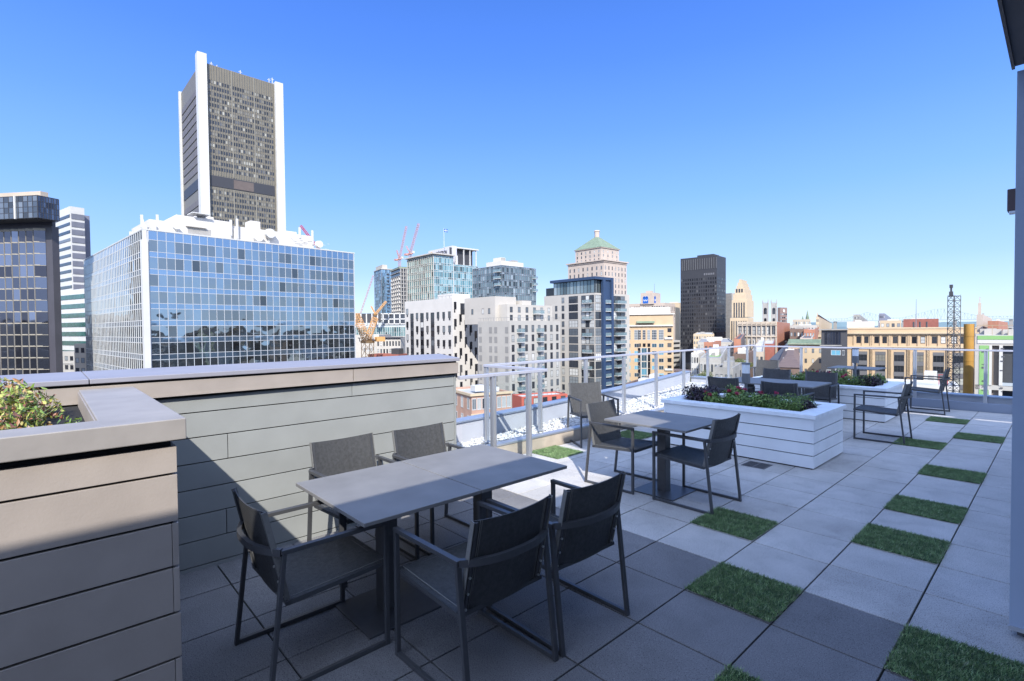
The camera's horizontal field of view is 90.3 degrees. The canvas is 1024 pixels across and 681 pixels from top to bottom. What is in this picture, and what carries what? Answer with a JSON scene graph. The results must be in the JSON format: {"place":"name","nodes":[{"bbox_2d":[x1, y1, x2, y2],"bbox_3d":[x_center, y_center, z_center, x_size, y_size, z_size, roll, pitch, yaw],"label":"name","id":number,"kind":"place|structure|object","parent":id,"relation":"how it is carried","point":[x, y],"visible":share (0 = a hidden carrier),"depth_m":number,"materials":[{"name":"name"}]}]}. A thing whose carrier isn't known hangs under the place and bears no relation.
{"place":"outdoors","nodes":[
{"label":"outdoors","id":0,"kind":"place"},
{"bbox_2d":[0,191,62,374],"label":"sawtooth tower","id":1,"kind":"structure","parent":0,"point":[30,319],"depth_m":112.61,"materials":[{"name":"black glass"}]},
{"bbox_2d":[74,343,86,371],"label":"beige block","id":2,"kind":"structure","parent":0,"point":[80,357],"depth_m":150.95,"materials":[{"name":"stone"}]},
{"bbox_2d":[356,334,390,357],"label":"lettered block","id":3,"kind":"structure","parent":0,"point":[358,346],"depth_m":240.93,"materials":[{"name":"beige paint"}]},
{"bbox_2d":[377,336,405,352],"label":"classical block","id":4,"kind":"structure","parent":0,"point":[387,344],"depth_m":235.81,"materials":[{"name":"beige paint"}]},
{"bbox_2d":[0,0,1023,325],"label":"sky","id":5,"kind":"structure","parent":0,"point":[841,158],"materials":[{"name":"blue"}]},
{"bbox_2d":[512,390,567,407],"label":"coral building","id":6,"kind":"structure","parent":0,"point":[518,400],"depth_m":107.84,"materials":[{"name":"brick"}]},
{"bbox_2d":[544,276,629,394],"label":"navy trimmed tower","id":7,"kind":"structure","parent":0,"point":[591,314],"depth_m":170.75,"materials":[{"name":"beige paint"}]},
{"bbox_2d":[457,381,743,446],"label":"white gravel","id":8,"kind":"structure","parent":0,"point":[641,403],"depth_m":8.86,"materials":[{"name":"gravel"}]},
{"bbox_2d":[629,284,674,339],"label":"emblem building","id":9,"kind":"structure","parent":0,"point":[650,299],"depth_m":511.06,"materials":[{"name":"concrete"}]},
{"bbox_2d":[670,302,680,363],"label":"dark glass block","id":10,"kind":"structure","parent":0,"point":[677,321],"depth_m":622.28,"materials":[{"name":"white paint"}]},
{"bbox_2d":[681,254,725,369],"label":"black tower","id":11,"kind":"structure","parent":0,"point":[703,293],"depth_m":533.50,"materials":[{"name":"glass"}]},
{"bbox_2d":[681,278,704,349],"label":"window","id":12,"kind":"structure","parent":11,"relation":"in","point":[695,279],"depth_m":539.28,"materials":[{"name":"glass"}]},
{"bbox_2d":[717,277,725,337],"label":"window","id":13,"kind":"structure","parent":11,"relation":"in","point":[719,278],"depth_m":531.18,"materials":[{"name":"glass"}]},
{"bbox_2d":[715,356,741,377],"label":"masonry house","id":14,"kind":"structure","parent":0,"point":[735,370],"depth_m":103.11,"materials":[{"name":"concrete"}]},
{"bbox_2d":[765,321,854,359],"bbox_3d":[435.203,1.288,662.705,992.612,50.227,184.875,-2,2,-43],"label":"red block","id":15,"kind":"structure","parent":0,"point":[769,352],"depth_m":261.55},
{"bbox_2d":[779,329,847,378],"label":"dark house","id":16,"kind":"structure","parent":0,"point":[830,357],"depth_m":161.45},
{"bbox_2d":[811,321,1013,328],"bbox_3d":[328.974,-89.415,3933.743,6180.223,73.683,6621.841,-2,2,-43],"label":"distant hills","id":17,"kind":"structure","parent":0,"point":[841,325],"depth_m":3763.39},
{"bbox_2d":[847,322,978,393],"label":"long tan building","id":18,"kind":"structure","parent":0,"point":[897,364],"depth_m":159.36,"materials":[{"name":"stone"}]},
{"bbox_2d":[975,325,1012,395],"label":"unfinished building","id":19,"kind":"structure","parent":0,"point":[1000,373],"depth_m":49.28,"materials":[{"name":"white paint"}]},
{"bbox_3d":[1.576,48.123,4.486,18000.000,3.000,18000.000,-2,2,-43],"label":"city ground","id":20,"kind":"structure","parent":0,"visible":0},
{"bbox_2d":[63,351,74,371],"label":"grey annex","id":21,"kind":"object","parent":20,"relation":"on","point":[68,361],"visible":0.16,"depth_m":171.07,"materials":[{"name":"white concrete"}]},
{"bbox_2d":[61,289,85,350],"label":"banded lowrise","id":22,"kind":"structure","parent":20,"relation":"on","point":[73,315],"depth_m":237.90,"materials":[{"name":"white metal"}]},
{"bbox_2d":[56,206,90,290],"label":"banded tower","id":23,"kind":"structure","parent":20,"relation":"on","point":[73,224],"depth_m":334.69,"materials":[{"name":"concrete"}]},
{"bbox_2d":[83,212,355,370],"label":"glass office","id":24,"kind":"structure","parent":20,"relation":"on","point":[198,289],"depth_m":103.09,"materials":[{"name":"blue glass"}]},
{"bbox_2d":[178,51,285,231],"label":"pylon tower","id":25,"kind":"structure","parent":20,"relation":"on","point":[231,144],"depth_m":316.57,"materials":[{"name":"grey concrete"}]},
{"bbox_2d":[214,81,274,228],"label":"window","id":26,"kind":"structure","parent":25,"relation":"in","point":[223,85],"depth_m":316.56,"materials":[{"name":"glass"}]},
{"bbox_2d":[355,313,384,357],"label":"tower crane","id":27,"kind":"object","parent":20,"relation":"on","point":[373,338],"visible":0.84,"depth_m":149.28,"materials":[{"name":"yellow metal"}]},
{"bbox_2d":[355,313,404,335],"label":"building","id":28,"kind":"structure","parent":20,"relation":"on","point":[392,324],"depth_m":301.32,"materials":[{"name":"white glass"}]},
{"bbox_2d":[374,265,391,312],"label":"blue condo tower","id":29,"kind":"structure","parent":20,"relation":"on","point":[382,284],"depth_m":473.52,"materials":[{"name":"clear glass"}]},
{"bbox_2d":[368,348,406,356],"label":"brick lowrise","id":30,"kind":"structure","parent":20,"relation":"on","point":[396,351],"depth_m":161.61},
{"bbox_2d":[390,266,406,312],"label":"unfinished tower","id":31,"kind":"structure","parent":20,"relation":"on","point":[398,286],"depth_m":422.32,"materials":[{"name":"concrete"}]},
{"bbox_2d":[404,229,478,300],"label":"teal office","id":32,"kind":"structure","parent":20,"relation":"on","point":[433,274],"depth_m":311.40,"materials":[{"name":"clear glass"}]},
{"bbox_2d":[405,294,478,386],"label":"white apartments","id":33,"kind":"structure","parent":20,"relation":"on","point":[436,326],"depth_m":165.91,"materials":[{"name":"paint"}]},
{"bbox_2d":[456,384,512,417],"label":"brick townhouses","id":34,"kind":"structure","parent":20,"relation":"on","point":[470,400],"depth_m":84.65,"materials":[{"name":"red brick"}]},
{"bbox_2d":[472,257,537,304],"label":"grey glass condo","id":35,"kind":"structure","parent":20,"relation":"on","point":[500,276],"depth_m":232.33,"materials":[{"name":"glass"}]},
{"bbox_2d":[464,296,560,407],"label":"greige apartments","id":36,"kind":"structure","parent":20,"relation":"on","point":[511,329],"depth_m":147.31,"materials":[{"name":"beige concrete"}]},
{"bbox_2d":[566,230,628,294],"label":"pyramid roofed tower","id":37,"kind":"structure","parent":20,"relation":"on","point":[596,255],"depth_m":434.88,"materials":[{"name":"beige stone"}]},
{"bbox_2d":[629,307,674,381],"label":"tan office","id":38,"kind":"structure","parent":20,"relation":"on","point":[651,329],"depth_m":202.46,"materials":[{"name":"concrete"}]},
{"bbox_2d":[691,348,704,375],"bbox_3d":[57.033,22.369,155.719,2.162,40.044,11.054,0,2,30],"label":"white house","id":39,"kind":"structure","parent":20,"relation":"on","point":[695,361],"depth_m":150.81,"materials":[{"name":"paint"}]},
{"bbox_2d":[693,332,713,351],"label":"cream block","id":40,"kind":"structure","parent":20,"relation":"on","point":[697,336],"depth_m":384.57,"materials":[{"name":"concrete"}]},
{"bbox_2d":[700,344,728,376],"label":"greige lowrise","id":41,"kind":"structure","parent":20,"relation":"on","point":[714,362],"depth_m":121.90,"materials":[{"name":"concrete"}]},
{"bbox_2d":[698,337,733,355],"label":"grey roof block","id":42,"kind":"structure","parent":20,"relation":"on","point":[701,341],"depth_m":258.16,"materials":[{"name":"white paint"}]},
{"bbox_2d":[726,293,735,338],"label":"grey slab tower","id":43,"kind":"structure","parent":20,"relation":"on","point":[729,297],"depth_m":563.76,"materials":[{"name":"concrete"}]},
{"bbox_2d":[730,279,753,341],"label":"stepped deco tower","id":44,"kind":"structure","parent":20,"relation":"on","point":[742,305],"depth_m":476.45,"materials":[{"name":"stone"}]},
{"bbox_2d":[733,347,752,376],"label":"rubble house","id":45,"kind":"structure","parent":20,"relation":"on","point":[740,353],"depth_m":155.29,"materials":[{"name":"brown brick"}]},
{"bbox_2d":[752,337,765,361],"bbox_3d":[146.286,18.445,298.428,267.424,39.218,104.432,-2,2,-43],"label":"beige house","id":46,"kind":"structure","parent":20,"relation":"on","point":[760,353],"depth_m":197.78,"materials":[{"name":"stone"}]},
{"bbox_2d":[737,321,789,353],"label":"arcaded building","id":47,"kind":"structure","parent":20,"relation":"on","point":[778,332],"depth_m":337.15,"materials":[{"name":"grey stone"}]},
{"bbox_2d":[787,339,820,371],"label":"green roofed hall","id":48,"kind":"structure","parent":20,"relation":"on","point":[811,358],"depth_m":202.88,"materials":[{"name":"orange stone"}]},
{"bbox_2d":[816,313,831,334],"bbox_3d":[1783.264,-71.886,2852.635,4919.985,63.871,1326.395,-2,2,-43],"label":"tan civic building","id":49,"kind":"structure","parent":20,"relation":"on","point":[822,322],"depth_m":897.15,"materials":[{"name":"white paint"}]},
{"bbox_2d":[674,327,1012,374],"bbox_3d":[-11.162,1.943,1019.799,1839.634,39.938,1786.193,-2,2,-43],"label":"distant rooftops","id":50,"kind":"object","parent":20,"relation":"on","point":[677,357],"depth_m":425.63,"materials":[{"name":"brown brick"}]},
{"bbox_2d":[847,320,874,327],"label":"white plant block","id":51,"kind":"structure","parent":20,"relation":"on","point":[862,324],"depth_m":334.10,"materials":[{"name":"paint"}]},
{"bbox_2d":[880,319,900,326],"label":"pale block","id":52,"kind":"structure","parent":20,"relation":"on","point":[891,323],"depth_m":303.42,"materials":[{"name":"white paint"}]},
{"bbox_2d":[826,309,1013,328],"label":"truss bridge","id":53,"kind":"structure","parent":20,"relation":"on","point":[964,314],"depth_m":1893.31,"materials":[{"name":"metal"}]},
{"bbox_2d":[903,318,938,326],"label":"red rooftop block","id":54,"kind":"structure","parent":20,"relation":"on","point":[923,321],"depth_m":295.11,"materials":[{"name":"brick"}]},
{"bbox_2d":[886,374,958,392],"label":"white roofed lowrise","id":55,"kind":"structure","parent":20,"relation":"on","point":[929,384],"depth_m":80.54,"materials":[{"name":"paint"}]},
{"bbox_2d":[946,285,960,392],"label":"hoist mast","id":56,"kind":"object","parent":20,"relation":"on","point":[953,379],"visible":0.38,"depth_m":55.64,"materials":[{"name":"metal"}]},
{"bbox_2d":[963,324,974,393],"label":"debris chute","id":57,"kind":"object","parent":20,"relation":"on","point":[969,362],"visible":0.16,"depth_m":59.52,"materials":[{"name":"plastic"}]},
{"bbox_2d":[976,297,991,333],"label":"stepped pink building","id":58,"kind":"structure","parent":20,"relation":"on","point":[982,319],"depth_m":261.57,"materials":[{"name":"stone"}]},
{"bbox_3d":[2.877,24.268,4.052,19.050,44.690,13.350,-2,2,-43],"label":"terrace building","id":59,"kind":"object","parent":20,"relation":"on","visible":0},
{"bbox_2d":[180,406,1023,680],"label":"terrace floor","id":60,"kind":"structure","parent":59,"relation":"on","point":[850,611],"depth_m":3.34,"materials":[{"name":"tile"}]},
{"bbox_2d":[0,386,186,680],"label":"raised planter","id":61,"kind":"object","parent":60,"relation":"on","point":[89,563],"visible":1,"depth_m":1.95,"materials":[{"name":"beige paint"}]},
{"bbox_2d":[0,377,65,429],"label":"leafy shrub","id":62,"kind":"object","parent":61,"relation":"in","point":[16,410],"visible":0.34,"depth_m":2.48,"materials":[{"name":"green plant"}]},
{"bbox_2d":[0,354,459,574],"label":"clad wall","id":63,"kind":"structure","parent":60,"relation":"on","point":[253,430],"depth_m":4.00,"materials":[{"name":"grey paint"}]},
{"bbox_2d":[231,487,389,680],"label":"armchair","id":64,"kind":"object","parent":60,"relation":"on","point":[294,574],"visible":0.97,"depth_m":2.72,"materials":[{"name":"grey"}]},
{"bbox_2d":[307,433,418,587],"bbox_3d":[-1.136,1.210,3.838,0.600,0.879,0.668,-2,2,-44],"label":"armchair","id":65,"kind":"object","parent":60,"relation":"on","point":[338,456],"visible":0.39,"depth_m":3.98,"materials":[{"name":"grey"}]},
{"bbox_2d":[296,461,480,639],"bbox_3d":[-0.780,1.283,3.166,0.755,0.756,0.945,-2,2,-43],"label":"cafe table","id":66,"kind":"object","parent":60,"relation":"on","point":[391,493],"visible":0.86,"depth_m":3.11,"materials":[{"name":"metal"}]},
{"bbox_2d":[391,422,469,554],"bbox_3d":[-0.615,1.194,4.277,0.600,0.879,0.668,-2,2,-44],"label":"armchair","id":67,"kind":"object","parent":60,"relation":"on","point":[415,442],"visible":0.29,"depth_m":4.46,"materials":[{"name":"grey"}]},
{"bbox_2d":[393,494,558,680],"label":"armchair","id":68,"kind":"object","parent":60,"relation":"on","point":[491,560],"visible":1,"depth_m":2.50,"materials":[{"name":"grey"}]},
{"bbox_2d":[401,444,566,520],"bbox_3d":[-0.212,1.264,3.688,0.775,0.756,0.945,-2,2,-43],"label":"cafe table","id":69,"kind":"object","parent":60,"relation":"on","point":[486,470],"visible":0.51,"depth_m":3.61,"materials":[{"name":"metal"}]},
{"bbox_2d":[457,364,547,456],"bbox_3d":[-0.432,0.966,6.083,1.305,1.242,1.170,-2,2,-43],"label":"glass railing","id":70,"kind":"object","parent":60,"relation":"on","point":[526,371],"visible":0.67,"depth_m":5.89,"materials":[{"name":"metal"}]},
{"bbox_2d":[486,471,629,657],"bbox_3d":[0.279,1.215,3.083,0.600,0.879,0.668,-2,2,-42],"label":"armchair","id":71,"kind":"object","parent":60,"relation":"on","point":[584,524],"visible":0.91,"depth_m":2.87,"materials":[{"name":"grey"}]},
{"bbox_2d":[532,445,583,458],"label":"turf square","id":72,"kind":"structure","parent":60,"relation":"on","point":[556,452],"depth_m":7.01,"materials":[{"name":"plant"}]},
{"bbox_2d":[486,407,663,453],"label":"planting curb","id":73,"kind":"structure","parent":60,"relation":"on","point":[562,436],"depth_m":7.44,"materials":[{"name":"concrete"}]},
{"bbox_2d":[567,382,618,447],"bbox_3d":[1.202,1.094,7.670,0.600,0.879,0.668,-1,1,-13],"label":"armchair","id":74,"kind":"object","parent":60,"relation":"on","point":[581,396],"visible":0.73,"depth_m":7.89,"materials":[{"name":"grey"}]},
{"bbox_2d":[584,399,656,494],"bbox_3d":[1.233,1.143,5.678,0.600,0.879,0.668,-2,2,-44],"label":"armchair","id":75,"kind":"object","parent":60,"relation":"on","point":[602,433],"visible":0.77,"depth_m":5.73,"materials":[{"name":"grey"}]},
{"bbox_2d":[620,430,656,438],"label":"turf square","id":76,"kind":"structure","parent":60,"relation":"on","point":[637,434],"depth_m":8.10,"materials":[{"name":"plant"}]},
{"bbox_2d":[604,410,719,501],"bbox_3d":[1.597,1.206,5.359,0.800,0.756,0.940,-2,2,-43],"label":"cafe table","id":77,"kind":"object","parent":60,"relation":"on","point":[664,422],"visible":0.83,"depth_m":5.31,"materials":[{"name":"metal"}]},
{"bbox_2d":[652,413,741,514],"bbox_3d":[1.840,1.152,5.048,0.600,0.879,0.668,-2,2,-42],"label":"armchair","id":78,"kind":"object","parent":60,"relation":"on","point":[720,446],"visible":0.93,"depth_m":4.93,"materials":[{"name":"grey"}]},
{"bbox_2d":[707,376,754,393],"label":"armchair","id":79,"kind":"object","parent":60,"relation":"on","point":[721,383],"visible":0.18,"depth_m":8.57,"materials":[{"name":"grey"}]},
{"bbox_2d":[690,506,779,539],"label":"turf square","id":80,"kind":"structure","parent":60,"relation":"on","point":[738,524],"depth_m":4.43,"materials":[{"name":"plant"}]},
{"bbox_2d":[710,661,765,680],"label":"turf square","id":81,"kind":"structure","parent":60,"relation":"on","point":[731,673],"depth_m":2.50,"materials":[{"name":"plant"}]},
{"bbox_2d":[684,560,803,621],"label":"turf square","id":82,"kind":"structure","parent":60,"relation":"on","point":[763,597],"depth_m":3.30,"materials":[{"name":"plant"}]},
{"bbox_2d":[661,393,845,468],"bbox_3d":[3.359,1.194,7.203,1.250,0.660,2.050,-2,2,-43],"label":"white planter","id":83,"kind":"object","parent":60,"relation":"on","point":[811,438],"visible":0.79,"depth_m":6.50,"materials":[{"name":"paint"}]},
{"bbox_2d":[682,383,714,401],"bbox_3d":[2.738,0.827,7.534,0.392,0.366,0.603,-1,2,-21],"label":"bedding plant","id":84,"kind":"object","parent":83,"relation":"in","point":[695,393],"visible":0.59,"depth_m":7.45,"materials":[{"name":"purple plant"}]},
{"bbox_2d":[701,390,723,403],"bbox_3d":[2.877,0.877,7.303,0.344,0.331,0.369,-2,2,-43],"label":"bedding plant","id":85,"kind":"object","parent":83,"relation":"in","point":[713,398],"visible":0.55,"depth_m":7.25,"materials":[{"name":"green plant"}]},
{"bbox_2d":[741,363,749,392],"bbox_3d":[3.523,0.694,7.665,0.124,0.714,0.124,-2,2,-43],"label":"garden lamp","id":86,"kind":"object","parent":83,"relation":"in","point":[745,373],"visible":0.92,"depth_m":7.61,"materials":[{"name":"grey metal"}]},
{"bbox_2d":[731,392,761,406],"bbox_3d":[3.228,0.853,6.952,0.370,0.314,0.422,-2,2,-43],"label":"bedding plant","id":87,"kind":"object","parent":83,"relation":"in","point":[745,400],"visible":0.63,"depth_m":6.92,"materials":[{"name":"green plant"}]},
{"bbox_2d":[749,391,783,409],"bbox_3d":[3.404,0.859,6.769,0.372,0.370,0.434,-2,2,-43],"label":"bedding plant","id":88,"kind":"object","parent":83,"relation":"in","point":[764,401],"visible":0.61,"depth_m":6.74,"materials":[{"name":"green plant"}]},
{"bbox_2d":[767,393,806,411],"bbox_3d":[3.575,0.854,6.632,0.374,0.398,0.492,-2,2,-43],"label":"bedding plant","id":89,"kind":"object","parent":83,"relation":"in","point":[788,404],"visible":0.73,"depth_m":6.57,"materials":[{"name":"green plant"}]},
{"bbox_2d":[736,377,782,395],"bbox_3d":[4.293,1.088,9.162,0.980,0.756,0.760,-2,2,-43],"label":"cafe table","id":90,"kind":"object","parent":60,"relation":"on","point":[754,381],"visible":0.3,"depth_m":9.10,"materials":[{"name":"metal"}]},
{"bbox_2d":[750,359,779,376],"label":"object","id":91,"kind":"object","parent":60,"relation":"on","point":[768,364],"visible":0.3,"depth_m":12.83,"materials":[{"name":"grey"}]},
{"bbox_2d":[755,368,791,393],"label":"armchair","id":92,"kind":"object","parent":60,"relation":"on","point":[783,374],"visible":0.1,"depth_m":10.10,"materials":[{"name":"grey"}]},
{"bbox_2d":[761,381,814,400],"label":"armchair","id":93,"kind":"object","parent":60,"relation":"on","point":[782,389],"visible":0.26,"depth_m":7.68,"materials":[{"name":"grey"}]},
{"bbox_2d":[773,379,831,394],"bbox_3d":[4.814,1.097,8.595,0.980,0.756,0.760,-2,2,-43],"label":"cafe table","id":94,"kind":"object","parent":60,"relation":"on","point":[809,384],"visible":0.32,"depth_m":8.53,"materials":[{"name":"metal"}]},
{"bbox_2d":[802,371,839,403],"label":"armchair","id":95,"kind":"object","parent":60,"relation":"on","point":[829,392],"visible":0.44,"depth_m":9.25,"materials":[{"name":"grey"}]},
{"bbox_2d":[754,376,904,422],"bbox_3d":[6.245,1.115,10.320,1.480,0.610,2.510,-2,2,-43],"label":"white planter","id":96,"kind":"object","parent":60,"relation":"on","point":[847,392],"visible":0.4,"depth_m":9.25,"materials":[{"name":"paint"}]},
{"bbox_2d":[856,375,883,386],"bbox_3d":[6.685,0.827,9.524,0.417,0.387,0.481,-2,2,-43],"label":"bedding plant","id":97,"kind":"object","parent":96,"relation":"in","point":[876,382],"visible":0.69,"depth_m":9.44,"materials":[{"name":"purple plant"}]},
{"bbox_2d":[827,365,885,376],"bbox_3d":[7.527,0.988,11.123,0.760,0.799,0.920,-2,2,-43],"label":"cafe table","id":98,"kind":"object","parent":60,"relation":"on","point":[859,368],"visible":0.43,"depth_m":11.06,"materials":[{"name":"metal"}]},
{"bbox_2d":[853,381,912,443],"bbox_3d":[5.624,1.052,7.699,0.600,0.879,0.668,-2,2,-44],"label":"armchair","id":99,"kind":"object","parent":60,"relation":"on","point":[906,394],"visible":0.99,"depth_m":7.68,"materials":[{"name":"grey"}]},
{"bbox_2d":[850,522,951,563],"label":"turf square","id":100,"kind":"structure","parent":60,"relation":"on","point":[911,545],"depth_m":4.00,"materials":[{"name":"plant"}]},
{"bbox_2d":[892,437,946,449],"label":"turf square","id":101,"kind":"structure","parent":60,"relation":"on","point":[922,443],"depth_m":7.31,"materials":[{"name":"plant"}]},
{"bbox_2d":[883,493,967,523],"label":"turf square","id":102,"kind":"structure","parent":60,"relation":"on","point":[942,511],"depth_m":4.73,"materials":[{"name":"plant"}]},
{"bbox_2d":[904,367,950,414],"bbox_3d":[8.213,0.969,10.053,0.600,0.879,0.668,-2,2,-43],"label":"armchair","id":103,"kind":"object","parent":60,"relation":"on","point":[943,381],"visible":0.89,"depth_m":9.99,"materials":[{"name":"grey"}]},
{"bbox_2d":[925,416,969,424],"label":"turf square","id":104,"kind":"structure","parent":60,"relation":"on","point":[948,420],"depth_m":9.05,"materials":[{"name":"plant"}]},
{"bbox_2d":[917,464,986,483],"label":"turf square","id":105,"kind":"structure","parent":60,"relation":"on","point":[935,470],"depth_m":5.82,"materials":[{"name":"plant"}]},
{"bbox_2d":[881,622,1023,680],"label":"turf square","id":106,"kind":"structure","parent":60,"relation":"on","point":[919,654],"depth_m":2.59,"materials":[{"name":"plant"}]},
{"bbox_2d":[952,431,1004,443],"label":"turf square","id":107,"kind":"structure","parent":60,"relation":"on","point":[978,437],"depth_m":7.64,"materials":[{"name":"plant"}]},
{"bbox_2d":[997,0,1023,636],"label":"penthouse","id":108,"kind":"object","parent":60,"relation":"on","point":[1012,15],"visible":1,"depth_m":2.78,"materials":[{"name":"metal"}]},
{"bbox_2d":[1007,188,1015,214],"bbox_3d":[3.233,-0.894,3.270,0.090,0.152,0.070,-2,2,-43],"label":"wall light","id":109,"kind":"object","parent":108,"relation":"attached to","point":[1010,201],"visible":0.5,"depth_m":3.25,"materials":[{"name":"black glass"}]},
{"bbox_2d":[456,371,1011,453],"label":"roof parapet","id":110,"kind":"structure","parent":59,"relation":"on","point":[468,428],"depth_m":9.97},
{"bbox_2d":[483,345,753,430],"bbox_3d":[2.958,0.742,10.055,9.202,1.052,0.072,-2,2,-44],"label":"glass railing","id":111,"kind":"object","parent":110,"relation":"on","point":[540,413],"visible":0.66,"depth_m":9.14,"materials":[{"name":"metal"}]},
{"bbox_2d":[753,345,1012,402],"bbox_3d":[9.934,0.780,9.268,0.070,1.182,10.815,-2,2,-43],"label":"glass railing","id":112,"kind":"object","parent":110,"relation":"on","point":[985,386],"visible":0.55,"depth_m":10.77,"materials":[{"name":"metal"}]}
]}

